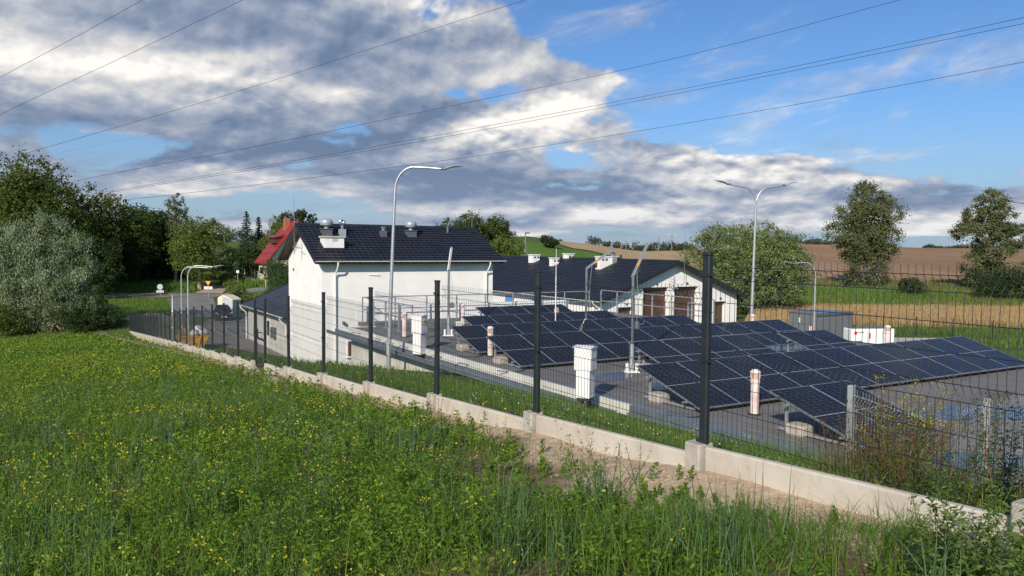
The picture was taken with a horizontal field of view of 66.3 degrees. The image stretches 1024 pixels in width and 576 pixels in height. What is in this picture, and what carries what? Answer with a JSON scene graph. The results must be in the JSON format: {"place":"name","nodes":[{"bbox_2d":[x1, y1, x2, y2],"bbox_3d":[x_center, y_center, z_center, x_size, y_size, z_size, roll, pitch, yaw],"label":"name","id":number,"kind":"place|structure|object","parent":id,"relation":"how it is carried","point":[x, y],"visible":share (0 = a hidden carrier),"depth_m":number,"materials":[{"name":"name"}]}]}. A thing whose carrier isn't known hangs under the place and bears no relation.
{"place":"outdoors","nodes":[
{"label":"outdoors","id":0,"kind":"place"},
{"bbox_2d":[1,286,274,296],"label":"road","id":1,"kind":"structure","parent":0,"point":[261,289],"depth_m":120.52,"materials":[{"name":"asphalt"}]},
{"bbox_2d":[167,297,215,316],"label":"driveway","id":2,"kind":"structure","parent":0,"point":[199,302],"depth_m":105.21,"materials":[{"name":"asphalt"}]},
{"bbox_2d":[195,285,226,292],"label":"dirt track","id":3,"kind":"structure","parent":0,"point":[217,289],"depth_m":125.95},
{"bbox_2d":[201,316,283,356],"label":"yard paving","id":4,"kind":"structure","parent":0,"point":[244,344],"depth_m":67.18,"materials":[{"name":"concrete"}]},
{"bbox_2d":[1,0,523,160],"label":"overhead wire","id":5,"kind":"object","parent":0,"point":[266,82],"visible":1,"depth_m":59.03,"materials":[{"name":"black metal"}]},
{"bbox_2d":[0,349,896,575],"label":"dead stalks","id":6,"kind":"object","parent":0,"point":[369,459],"visible":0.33,"depth_m":6.71,"materials":[{"name":"brown plant"}]},
{"bbox_2d":[61,0,898,185],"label":"overhead wire","id":7,"kind":"object","parent":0,"point":[506,94],"visible":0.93,"depth_m":54.31,"materials":[{"name":"black metal"}]},
{"bbox_2d":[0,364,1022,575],"bbox_3d":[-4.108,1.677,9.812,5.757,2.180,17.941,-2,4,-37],"label":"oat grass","id":8,"kind":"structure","parent":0,"point":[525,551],"depth_m":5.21,"materials":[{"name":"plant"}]},
{"bbox_2d":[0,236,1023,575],"bbox_3d":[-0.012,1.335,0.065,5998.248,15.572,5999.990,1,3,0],"label":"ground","id":9,"kind":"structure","parent":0,"point":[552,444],"depth_m":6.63,"materials":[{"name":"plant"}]},
{"bbox_2d":[0,303,37,336],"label":"shrub","id":10,"kind":"object","parent":9,"relation":"on","point":[7,325],"visible":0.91,"depth_m":73.51,"materials":[{"name":"green plant"}]},
{"bbox_2d":[0,204,106,331],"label":"silver willow","id":11,"kind":"object","parent":9,"relation":"on","point":[56,286],"visible":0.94,"depth_m":74.77,"materials":[{"name":"green plant"}]},
{"bbox_2d":[0,142,125,295],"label":"oak tree","id":12,"kind":"object","parent":9,"relation":"on","point":[25,194],"visible":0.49,"depth_m":113.16,"materials":[{"name":"green plant"}]},
{"bbox_2d":[51,229,124,296],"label":"oak tree","id":13,"kind":"object","parent":9,"relation":"on","point":[108,283],"visible":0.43,"depth_m":112.46,"materials":[{"name":"green plant"}]},
{"bbox_2d":[48,301,128,332],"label":"shrub","id":14,"kind":"object","parent":9,"relation":"on","point":[98,320],"visible":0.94,"depth_m":74.74,"materials":[{"name":"green plant"}]},
{"bbox_2d":[84,284,109,305],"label":"shrub","id":15,"kind":"object","parent":9,"relation":"on","point":[101,293],"visible":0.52,"depth_m":92.02,"materials":[{"name":"green plant"}]},
{"bbox_2d":[77,191,166,284],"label":"oak tree","id":16,"kind":"object","parent":9,"relation":"on","point":[137,236],"visible":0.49,"depth_m":127.70,"materials":[{"name":"green plant"}]},
{"bbox_2d":[0,275,274,340],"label":"lawn grass","id":17,"kind":"structure","parent":9,"relation":"on","point":[167,286],"depth_m":123.53,"materials":[{"name":"plant"}]},
{"bbox_2d":[110,202,182,279],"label":"oak tree","id":18,"kind":"object","parent":9,"relation":"on","point":[161,218],"visible":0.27,"depth_m":134.06,"materials":[{"name":"green plant"}]},
{"bbox_2d":[147,205,201,278],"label":"oak tree","id":19,"kind":"object","parent":9,"relation":"on","point":[169,273],"visible":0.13,"depth_m":136.79,"materials":[{"name":"green plant"}]},
{"bbox_2d":[163,193,188,280],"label":"birch tree","id":20,"kind":"object","parent":9,"relation":"on","point":[175,210],"visible":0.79,"depth_m":132.90,"materials":[{"name":"green plant"}]},
{"bbox_2d":[159,210,234,289],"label":"linden tree","id":21,"kind":"object","parent":9,"relation":"on","point":[199,246],"visible":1,"depth_m":125.08,"materials":[{"name":"green plant"}]},
{"bbox_2d":[218,294,240,313],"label":"recycling container","id":22,"kind":"object","parent":9,"relation":"on","point":[230,300],"visible":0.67,"depth_m":89.61,"materials":[{"name":"white paint"}]},
{"bbox_2d":[223,246,236,266],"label":"shrub","id":23,"kind":"object","parent":9,"relation":"on","point":[228,257],"visible":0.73,"depth_m":164.41,"materials":[{"name":"green plant"}]},
{"bbox_2d":[215,269,245,295],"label":"hedge","id":24,"kind":"object","parent":9,"relation":"on","point":[228,282],"visible":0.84,"depth_m":125.51,"materials":[{"name":"green plant"}]},
{"bbox_2d":[234,245,243,277],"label":"thuja tree","id":25,"kind":"object","parent":9,"relation":"on","point":[239,260],"visible":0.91,"depth_m":141.67,"materials":[{"name":"green plant"}]},
{"bbox_2d":[232,210,259,271],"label":"spruce tree","id":26,"kind":"object","parent":9,"relation":"on","point":[244,235],"visible":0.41,"depth_m":149.48,"materials":[{"name":"green plant"}]},
{"bbox_2d":[241,238,250,275],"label":"thuja tree","id":27,"kind":"object","parent":9,"relation":"on","point":[246,256],"visible":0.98,"depth_m":141.66,"materials":[{"name":"green plant"}]},
{"bbox_2d":[248,243,258,274],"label":"thuja tree","id":28,"kind":"object","parent":9,"relation":"on","point":[253,265],"visible":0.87,"depth_m":141.70,"materials":[{"name":"green plant"}]},
{"bbox_2d":[251,216,263,259],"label":"spruce tree","id":29,"kind":"object","parent":9,"relation":"on","point":[258,233],"visible":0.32,"depth_m":153.35,"materials":[{"name":"green plant"}]},
{"bbox_2d":[240,283,288,353],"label":"annex building","id":30,"kind":"structure","parent":9,"relation":"on","point":[278,295],"depth_m":63.04,"materials":[{"name":"paint"}]},
{"bbox_2d":[256,215,282,253],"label":"weeping willow","id":31,"kind":"object","parent":9,"relation":"on","point":[265,242],"visible":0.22,"depth_m":146.33,"materials":[{"name":"green plant"}]},
{"bbox_2d":[258,257,288,285],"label":"shrub","id":32,"kind":"object","parent":9,"relation":"on","point":[270,267],"visible":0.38,"depth_m":110.93,"materials":[{"name":"green plant"}]},
{"bbox_2d":[260,265,288,294],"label":"shrub","id":33,"kind":"object","parent":9,"relation":"on","point":[281,282],"visible":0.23,"depth_m":103.05,"materials":[{"name":"green plant"}]},
{"bbox_2d":[254,218,299,279],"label":"red roofed house","id":34,"kind":"structure","parent":9,"relation":"on","point":[274,246],"depth_m":128.07,"materials":[{"name":"tile"}]},
{"bbox_2d":[293,208,317,222],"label":"maple tree","id":35,"kind":"object","parent":9,"relation":"on","point":[300,214],"visible":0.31,"depth_m":163.20,"materials":[{"name":"green plant"}]},
{"bbox_2d":[0,321,687,575],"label":"field flowers","id":36,"kind":"object","parent":9,"relation":"on","point":[514,561],"visible":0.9,"depth_m":8.11,"materials":[{"name":"yellow plant"}]},
{"bbox_2d":[119,341,595,495],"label":"silver weeds","id":37,"kind":"object","parent":9,"relation":"on","point":[155,421],"visible":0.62,"depth_m":9.39,"materials":[{"name":"green plant"}]},
{"bbox_2d":[278,218,506,364],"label":"tower house","id":38,"kind":"structure","parent":9,"relation":"on","point":[349,263],"depth_m":52.19,"materials":[{"name":"paint"}]},
{"bbox_2d":[386,165,461,369],"bbox_3d":[-2.885,-0.466,25.891,2.585,7.121,0.290,1,3,6],"label":"street lamp","id":39,"kind":"object","parent":9,"relation":"on","point":[388,354],"visible":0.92,"depth_m":25.93,"materials":[{"name":"metal"}]},
{"bbox_2d":[0,318,911,575],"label":"field weeds","id":40,"kind":"object","parent":9,"relation":"on","point":[382,488],"visible":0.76,"depth_m":6.10,"materials":[{"name":"green plant"}]},
{"bbox_2d":[433,209,492,245],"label":"linden tree","id":41,"kind":"object","parent":9,"relation":"on","point":[470,221],"visible":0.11,"depth_m":120.98,"materials":[{"name":"green plant"}]},
{"bbox_2d":[0,317,940,575],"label":"field grass","id":42,"kind":"structure","parent":9,"relation":"on","point":[612,541],"depth_m":5.47,"materials":[{"name":"plant"}]},
{"bbox_2d":[480,214,516,252],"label":"linden tree","id":43,"kind":"object","parent":9,"relation":"on","point":[495,226],"visible":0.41,"depth_m":126.81,"materials":[{"name":"green plant"}]},
{"bbox_2d":[198,352,800,465],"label":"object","id":44,"kind":"structure","parent":9,"relation":"on","point":[516,408],"depth_m":12.04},
{"bbox_2d":[488,232,527,255],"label":"linden tree","id":45,"kind":"object","parent":9,"relation":"on","point":[505,247],"visible":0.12,"depth_m":111.32,"materials":[{"name":"green plant"}]},
{"bbox_2d":[102,324,1022,511],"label":"bank grass","id":46,"kind":"structure","parent":9,"relation":"on","point":[506,404],"depth_m":12.04,"materials":[{"name":"plant"}]},
{"bbox_2d":[129,252,1023,543],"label":"fence","id":47,"kind":"object","parent":9,"relation":"on","point":[701,452],"visible":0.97,"depth_m":6.92,"materials":[{"name":"black metal"}]},
{"bbox_2d":[558,433,609,509],"bbox_3d":[0.513,1.308,5.489,0.377,0.626,0.234,1,3,0],"label":"tall weed","id":48,"kind":"object","parent":9,"relation":"on","point":[578,469],"visible":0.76,"depth_m":5.49,"materials":[{"name":"green plant"}]},
{"bbox_2d":[573,345,596,404],"bbox_3d":[1.590,1.886,17.021,0.440,1.297,0.385,2,3,28],"label":"electrical cabinet","id":49,"kind":"object","parent":9,"relation":"on","point":[585,368],"visible":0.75,"depth_m":16.88,"materials":[{"name":"white plastic"}]},
{"bbox_2d":[221,365,968,575],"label":"soil clods","id":50,"kind":"object","parent":9,"relation":"on","point":[667,475],"visible":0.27,"depth_m":6.15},
{"bbox_2d":[581,435,650,506],"bbox_3d":[0.731,1.363,5.695,0.493,0.489,0.511,1,3,0],"label":"tall weed","id":51,"kind":"object","parent":9,"relation":"on","point":[620,482],"visible":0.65,"depth_m":5.63,"materials":[{"name":"green plant"}]},
{"bbox_2d":[493,248,748,322],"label":"garage building","id":52,"kind":"structure","parent":9,"relation":"on","point":[513,274],"depth_m":79.00,"materials":[{"name":"paint"}]},
{"bbox_2d":[643,287,664,315],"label":"door","id":53,"kind":"structure","parent":52,"relation":"in","point":[661,311],"depth_m":76.19,"materials":[{"name":"wood"}]},
{"bbox_2d":[674,286,694,319],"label":"door","id":54,"kind":"structure","parent":52,"relation":"in","point":[684,306],"depth_m":78.13,"materials":[{"name":"wood"}]},
{"bbox_2d":[326,300,1023,498],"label":"yard","id":55,"kind":"structure","parent":9,"relation":"on","point":[744,423],"depth_m":19.18,"materials":[{"name":"concrete"}]},
{"bbox_2d":[410,314,426,358],"bbox_3d":[-3.003,1.574,25.418,0.442,1.446,0.389,2,3,28],"label":"electrical cabinet","id":56,"kind":"object","parent":55,"relation":"on","point":[422,341],"visible":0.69,"depth_m":25.28,"materials":[{"name":"white plastic"}]},
{"bbox_2d":[443,247,456,335],"bbox_3d":[-2.320,0.113,29.636,0.511,3.341,0.657,1,3,0],"label":"davit mast","id":57,"kind":"object","parent":55,"relation":"on","point":[451,304],"visible":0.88,"depth_m":29.44,"materials":[{"name":"metal"}]},
{"bbox_2d":[361,291,589,334],"bbox_3d":[0.110,0.958,35.122,12.390,1.124,5.540,-1,3,-31],"label":"railing","id":58,"kind":"object","parent":55,"relation":"on","point":[485,305],"visible":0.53,"depth_m":35.83,"materials":[{"name":"metal"}]},
{"bbox_2d":[475,304,572,315],"bbox_3d":[0.659,1.209,34.063,5.259,0.743,2.180,-1,3,-31],"label":"solar array","id":59,"kind":"object","parent":55,"relation":"on","point":[494,310],"visible":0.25,"depth_m":34.45,"materials":[{"name":"blue glass"}]},
{"bbox_2d":[462,310,616,325],"bbox_3d":[1.352,1.424,30.055,7.533,0.744,2.179,-1,3,-31],"label":"solar array","id":60,"kind":"object","parent":55,"relation":"on","point":[483,319],"visible":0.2,"depth_m":30.45,"materials":[{"name":"blue glass"}]},
{"bbox_2d":[451,315,699,356],"bbox_3d":[2.688,1.580,27.248,10.944,0.749,2.179,-1,3,-31],"label":"solar array","id":61,"kind":"object","parent":55,"relation":"on","point":[472,336],"visible":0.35,"depth_m":27.17,"materials":[{"name":"blue glass"}]},
{"bbox_2d":[584,249,611,319],"bbox_3d":[3.127,0.223,28.892,1.329,3.295,0.397,-1,3,-19],"label":"davit mast","id":62,"kind":"object","parent":55,"relation":"on","point":[591,264],"visible":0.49,"depth_m":28.74,"materials":[{"name":"metal"}]},
{"bbox_2d":[595,372,633,381],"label":"puddle","id":63,"kind":"object","parent":55,"relation":"on","point":[611,376],"visible":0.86,"depth_m":20.41,"materials":[{"name":"blue liquid"}]},
{"bbox_2d":[624,242,648,372],"bbox_3d":[3.412,0.517,21.220,0.822,3.514,0.410,-1,3,-22],"label":"davit mast","id":64,"kind":"object","parent":55,"relation":"on","point":[636,269],"visible":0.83,"depth_m":21.15,"materials":[{"name":"metal"}]},
{"bbox_2d":[486,319,801,371],"bbox_3d":[4.920,1.714,25.090,13.218,0.746,2.179,-1,3,-31],"label":"solar array","id":65,"kind":"object","parent":55,"relation":"on","point":[582,337],"visible":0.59,"depth_m":24.20,"materials":[{"name":"blue glass"}]},
{"bbox_2d":[600,290,714,322],"bbox_3d":[6.687,0.871,37.418,0.140,1.174,8.140,-1,3,-31],"label":"railing","id":66,"kind":"object","parent":55,"relation":"on","point":[691,309],"visible":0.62,"depth_m":37.38,"materials":[{"name":"metal"}]},
{"bbox_2d":[628,334,776,379],"bbox_3d":[5.497,1.886,21.887,5.259,0.746,2.180,-1,3,-31],"label":"solar array","id":67,"kind":"object","parent":55,"relation":"on","point":[741,341],"visible":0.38,"depth_m":22.27,"materials":[{"name":"photovoltaic glass"},{"name":"galvanised steel"},{"name":"concrete"}]},
{"bbox_2d":[748,369,760,415],"bbox_3d":[4.919,2.102,15.887,0.255,0.930,0.255,1,3,0],"label":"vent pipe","id":68,"kind":"object","parent":55,"relation":"on","point":[754,384],"visible":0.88,"depth_m":15.82,"materials":[{"name":"plastic"}]},
{"bbox_2d":[777,329,856,351],"bbox_3d":[9.602,1.808,24.105,2.985,0.741,2.178,-1,3,-31],"label":"solar array","id":69,"kind":"object","parent":55,"relation":"on","point":[807,345],"visible":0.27,"depth_m":24.52,"materials":[{"name":"blue glass"}]},
{"bbox_2d":[636,336,1023,417],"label":"solar array","id":70,"kind":"object","parent":55,"relation":"on","point":[739,378],"visible":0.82,"depth_m":19.34,"materials":[{"name":"photovoltaic glass"},{"name":"galvanised steel"},{"name":"concrete"}]},
{"bbox_2d":[769,380,940,456],"bbox_3d":[6.049,2.301,14.074,2.985,0.742,2.180,-1,3,-31],"label":"solar array","id":71,"kind":"object","parent":55,"relation":"on","point":[819,391],"visible":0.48,"depth_m":14.32,"materials":[{"name":"photovoltaic glass"},{"name":"galvanised steel"},{"name":"concrete"}]},
{"bbox_2d":[909,406,1022,419],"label":"puddle","id":72,"kind":"object","parent":55,"relation":"on","point":[939,412],"visible":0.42,"depth_m":16.24,"materials":[{"name":"blue liquid"}]},
{"bbox_2d":[927,452,1023,471],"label":"puddle","id":73,"kind":"object","parent":55,"relation":"on","point":[959,460],"visible":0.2,"depth_m":12.58,"materials":[{"name":"blue liquid"}]},
{"bbox_2d":[672,216,821,314],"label":"flowering willow","id":74,"kind":"object","parent":9,"relation":"on","point":[771,255],"visible":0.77,"depth_m":88.75,"materials":[{"name":"green plant"}]},
{"bbox_2d":[715,180,795,314],"bbox_3d":[11.132,-0.975,36.005,3.980,7.820,0.290,0,3,-7],"label":"street lamp","id":75,"kind":"object","parent":9,"relation":"on","point":[753,258],"visible":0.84,"depth_m":35.89,"materials":[{"name":"metal"}]},
{"bbox_2d":[788,309,853,337],"bbox_3d":[24.446,3.151,62.397,4.700,2.624,2.780,-1,3,-31],"label":"grey cabin","id":76,"kind":"object","parent":9,"relation":"on","point":[800,317],"visible":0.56,"depth_m":61.38,"materials":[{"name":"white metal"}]},
{"bbox_2d":[793,415,908,468],"bbox_3d":[2.937,1.427,6.696,1.088,0.560,0.608,1,3,0],"label":"dry weed clump","id":77,"kind":"object","parent":9,"relation":"on","point":[824,430],"visible":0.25,"depth_m":6.71,"materials":[{"name":"brown plant"}]},
{"bbox_2d":[767,431,946,487],"bbox_3d":[2.738,1.462,6.242,1.286,0.314,1.143,-2,4,-36],"label":"green weed clump","id":78,"kind":"object","parent":9,"relation":"on","point":[835,462],"visible":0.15,"depth_m":6.42,"materials":[{"name":"green plant"}]},
{"bbox_2d":[817,178,917,286],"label":"poplar tree","id":79,"kind":"object","parent":9,"relation":"on","point":[861,233],"visible":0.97,"depth_m":132.10,"materials":[{"name":"green plant"}]},
{"bbox_2d":[843,325,893,343],"bbox_3d":[26.713,3.659,58.749,3.440,1.729,1.260,0,3,-7],"label":"generator","id":80,"kind":"object","parent":9,"relation":"on","point":[867,337],"visible":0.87,"depth_m":58.16,"materials":[{"name":"white paint"}]},
{"bbox_2d":[738,282,1023,307],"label":"verge dry grass","id":81,"kind":"structure","parent":9,"relation":"on","point":[977,302],"depth_m":105.62,"materials":[{"name":"plant"}]},
{"bbox_2d":[744,277,1022,287],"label":"field margin grass","id":82,"kind":"structure","parent":9,"relation":"on","point":[929,282],"depth_m":140.99,"materials":[{"name":"plant"}]},
{"bbox_2d":[794,440,1018,514],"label":"dry undergrowth","id":83,"kind":"object","parent":9,"relation":"on","point":[842,467],"visible":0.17,"depth_m":5.94,"materials":[{"name":"brown plant"}]},
{"bbox_2d":[820,380,996,481],"bbox_3d":[3.050,1.189,6.160,1.132,0.827,0.971,-2,4,-40],"label":"dry weed clump","id":84,"kind":"object","parent":9,"relation":"on","point":[861,464],"visible":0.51,"depth_m":6.08,"materials":[{"name":"brown plant"}]},
{"bbox_2d":[897,276,929,296],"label":"shrub","id":85,"kind":"object","parent":9,"relation":"on","point":[913,284],"visible":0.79,"depth_m":117.91,"materials":[{"name":"green plant"}]},
{"bbox_2d":[855,372,982,492],"bbox_3d":[2.960,1.114,5.774,0.843,0.916,0.872,1,3,0],"label":"goldenrod clump","id":86,"kind":"object","parent":9,"relation":"on","point":[905,459],"visible":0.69,"depth_m":5.73,"materials":[{"name":"green plant"}]},
{"bbox_2d":[845,385,1023,496],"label":"galvanised fence","id":87,"kind":"object","parent":9,"relation":"on","point":[850,404],"visible":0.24,"depth_m":7.24,"materials":[{"name":"metal"}]},
{"bbox_2d":[852,314,1023,340],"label":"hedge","id":88,"kind":"object","parent":9,"relation":"on","point":[992,337],"visible":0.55,"depth_m":65.63,"materials":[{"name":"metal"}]},
{"bbox_2d":[860,408,1023,493],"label":"dry weed clump","id":89,"kind":"object","parent":9,"relation":"on","point":[914,451],"visible":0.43,"depth_m":5.62,"materials":[{"name":"brown plant"}]},
{"bbox_2d":[902,441,1023,513],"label":"mugwort clump","id":90,"kind":"object","parent":9,"relation":"on","point":[953,482],"visible":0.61,"depth_m":5.06,"materials":[{"name":"green plant"}]},
{"bbox_2d":[903,484,1023,575],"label":"mugwort plant","id":91,"kind":"object","parent":9,"relation":"on","point":[978,554],"visible":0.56,"depth_m":3.73,"materials":[{"name":"green plant"}]},
{"bbox_2d":[904,477,1023,575],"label":"mugwort plant","id":92,"kind":"object","parent":9,"relation":"on","point":[998,569],"visible":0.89,"depth_m":3.61,"materials":[{"name":"green plant"}]},
{"bbox_2d":[945,375,1023,514],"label":"tansy clump","id":93,"kind":"object","parent":9,"relation":"on","point":[1005,469],"visible":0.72,"depth_m":4.92,"materials":[{"name":"green plant"}]},
{"bbox_2d":[947,187,1023,288],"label":"ash tree","id":94,"kind":"object","parent":9,"relation":"on","point":[997,229],"visible":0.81,"depth_m":126.50,"materials":[{"name":"green plant"}]},
{"bbox_2d":[970,264,1020,300],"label":"shrub","id":95,"kind":"object","parent":9,"relation":"on","point":[990,285],"visible":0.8,"depth_m":110.94,"materials":[{"name":"green plant"}]},
{"bbox_2d":[1002,261,1023,298],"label":"shrub","id":96,"kind":"object","parent":9,"relation":"on","point":[1017,270],"visible":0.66,"depth_m":110.33,"materials":[{"name":"green plant"}]},
{"bbox_2d":[0,0,1023,249],"label":"sky","id":97,"kind":"structure","parent":0,"point":[940,142],"materials":[{"name":"blue"}]},
{"bbox_2d":[68,62,1022,205],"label":"overhead wire","id":98,"kind":"object","parent":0,"point":[592,138],"visible":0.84,"depth_m":54.62,"materials":[{"name":"black metal"}]},
{"bbox_2d":[88,17,1023,194],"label":"overhead wire","id":99,"kind":"object","parent":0,"point":[590,106],"visible":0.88,"depth_m":50.78,"materials":[{"name":"black metal"}]},
{"bbox_2d":[91,23,1023,195],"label":"overhead wire","id":100,"kind":"object","parent":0,"point":[597,108],"visible":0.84,"depth_m":49.92,"materials":[{"name":"black metal"}]},
{"bbox_2d":[515,241,601,257],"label":"green slope","id":101,"kind":"structure","parent":0,"point":[537,248],"depth_m":183.71,"materials":[{"name":"green plant"}]},
{"bbox_2d":[540,234,559,247],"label":"tree","id":102,"kind":"object","parent":101,"relation":"on","point":[551,242],"visible":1,"depth_m":188.64,"materials":[{"name":"green plant"}]},
{"bbox_2d":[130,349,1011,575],"bbox_3d":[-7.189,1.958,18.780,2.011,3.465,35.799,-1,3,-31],"label":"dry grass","id":103,"kind":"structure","parent":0,"point":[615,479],"depth_m":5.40,"materials":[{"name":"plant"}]},
{"bbox_2d":[559,241,713,268],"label":"stubble field","id":104,"kind":"structure","parent":0,"point":[662,255],"depth_m":244.13,"materials":[{"name":"plant"}]},
{"bbox_2d":[475,479,1010,575],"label":"arching grass","id":105,"kind":"structure","parent":0,"point":[815,543],"depth_m":4.46,"materials":[{"name":"plant"}]},
{"bbox_2d":[675,244,1023,284],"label":"ploughed field","id":106,"kind":"structure","parent":0,"point":[919,259],"depth_m":209.16,"materials":[{"name":"soil"}]},
{"bbox_2d":[737,283,1023,347],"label":"verge grass","id":107,"kind":"structure","parent":0,"point":[851,291],"depth_m":108.29,"materials":[{"name":"plant"}]},
{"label":"wheat field","id":108,"kind":"structure","parent":0,"visible":0},
{"bbox_2d":[745,302,1023,327],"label":"wheat","id":109,"kind":"object","parent":108,"relation":"on","point":[874,310],"visible":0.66,"depth_m":83.69,"materials":[{"name":"plant"}]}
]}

